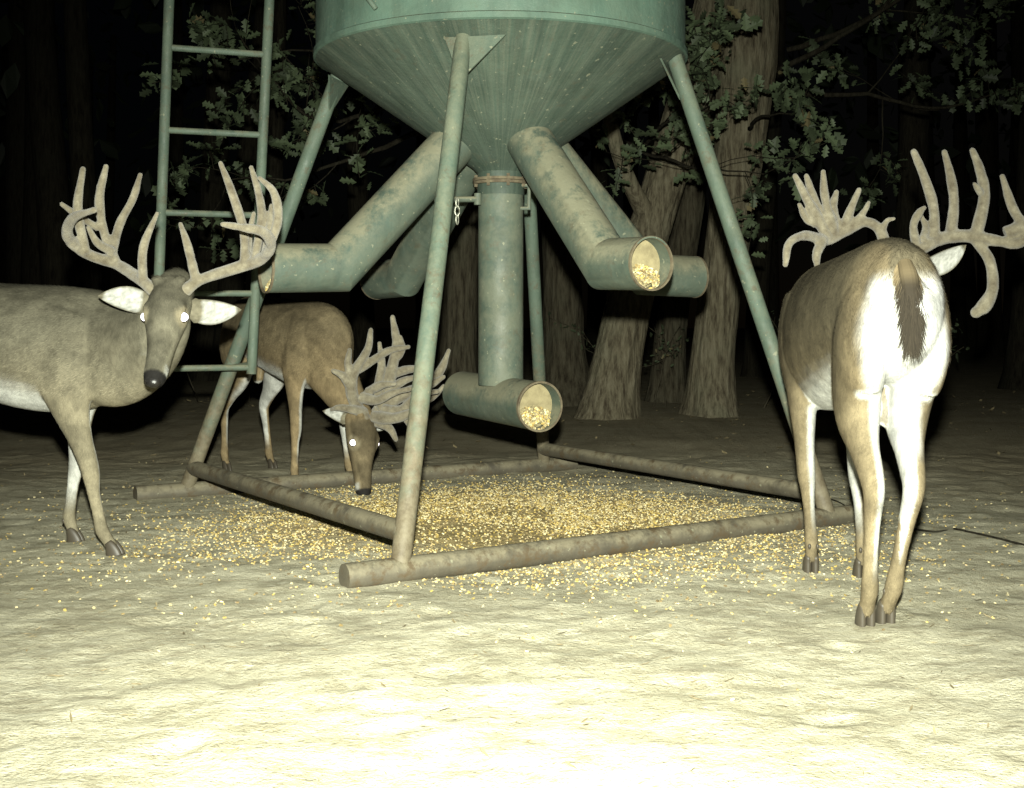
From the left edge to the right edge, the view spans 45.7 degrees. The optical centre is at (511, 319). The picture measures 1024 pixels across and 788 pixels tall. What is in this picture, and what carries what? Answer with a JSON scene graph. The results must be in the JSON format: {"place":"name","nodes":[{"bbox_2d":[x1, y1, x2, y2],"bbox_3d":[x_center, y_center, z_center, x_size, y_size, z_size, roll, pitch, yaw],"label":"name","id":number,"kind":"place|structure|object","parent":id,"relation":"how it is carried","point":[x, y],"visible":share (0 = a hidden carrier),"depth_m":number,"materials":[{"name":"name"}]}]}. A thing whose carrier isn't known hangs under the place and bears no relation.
{"place":"outdoors","nodes":[
{"label":"outdoors","id":0,"kind":"place"},
{"bbox_2d":[0,0,1011,327],"label":"sky","id":1,"kind":"structure","parent":0,"point":[133,117],"materials":[{"name":"black"}]},
{"bbox_2d":[0,328,1023,787],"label":"ground","id":2,"kind":"structure","parent":0,"point":[762,730],"depth_m":3.34,"materials":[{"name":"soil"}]},
{"bbox_2d":[0,161,282,555],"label":"white tailed deer","id":3,"kind":"object","parent":2,"relation":"on","point":[72,359],"visible":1,"depth_m":4.32},
{"bbox_2d":[139,0,477,413],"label":"oak tree","id":4,"kind":"object","parent":2,"relation":"on","point":[458,323],"visible":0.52,"depth_m":9.41,"materials":[{"name":"green plant"}]},
{"bbox_2d":[219,296,450,494],"bbox_3d":[-1.072,0.363,6.360,1.759,1.004,0.537,0,0,43],"label":"white tailed deer","id":5,"kind":"object","parent":2,"relation":"on","point":[305,344],"visible":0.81,"depth_m":6.03},
{"bbox_2d":[133,0,854,588],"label":"deer feeder","id":6,"kind":"object","parent":2,"relation":"on","point":[499,104],"visible":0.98,"depth_m":5.04,"materials":[{"name":"paint"}]},
{"bbox_2d":[0,0,1023,390],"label":"distant trees","id":7,"kind":"object","parent":2,"relation":"on","point":[36,182],"visible":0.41,"depth_m":19.15,"materials":[{"name":"plant"}]},
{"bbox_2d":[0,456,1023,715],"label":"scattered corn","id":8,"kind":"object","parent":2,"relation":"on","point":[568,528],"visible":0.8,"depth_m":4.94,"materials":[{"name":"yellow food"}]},
{"bbox_2d":[538,201,588,406],"bbox_3d":[0.561,-1.625,12.175,0.782,5.050,0.629,0,0,0],"label":"oak tree","id":9,"kind":"object","parent":2,"relation":"on","point":[566,367],"visible":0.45,"depth_m":12.02,"materials":[{"name":"brown plant"}]},
{"bbox_2d":[180,282,969,408],"bbox_3d":[0.390,0.241,11.685,8.104,1.226,2.069,0,0,0],"label":"shrub","id":10,"kind":"object","parent":2,"relation":"on","point":[669,348],"visible":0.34,"depth_m":11.90,"materials":[{"name":"green plant"}]},
{"bbox_2d":[644,89,714,402],"bbox_3d":[1.769,-1.625,12.624,0.871,5.050,0.563,0,0,0],"label":"oak tree","id":11,"kind":"object","parent":2,"relation":"on","point":[673,312],"visible":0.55,"depth_m":12.45,"materials":[{"name":"brown plant"}]},
{"bbox_2d":[573,0,846,419],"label":"oak tree","id":12,"kind":"object","parent":2,"relation":"on","point":[612,389],"visible":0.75,"depth_m":10.29,"materials":[{"name":"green plant"}]},
{"bbox_2d":[678,0,1023,417],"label":"oak tree","id":13,"kind":"object","parent":2,"relation":"on","point":[710,390],"visible":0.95,"depth_m":10.71,"materials":[{"name":"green plant"}]},
{"bbox_2d":[778,148,1023,626],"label":"white tailed deer","id":14,"kind":"object","parent":2,"relation":"on","point":[864,340],"visible":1,"depth_m":3.42},
{"bbox_2d":[831,499,1023,545],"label":"fallen stick","id":15,"kind":"object","parent":2,"relation":"on","point":[924,530],"visible":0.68,"depth_m":4.82,"materials":[{"name":"brown wood"}]}
]}

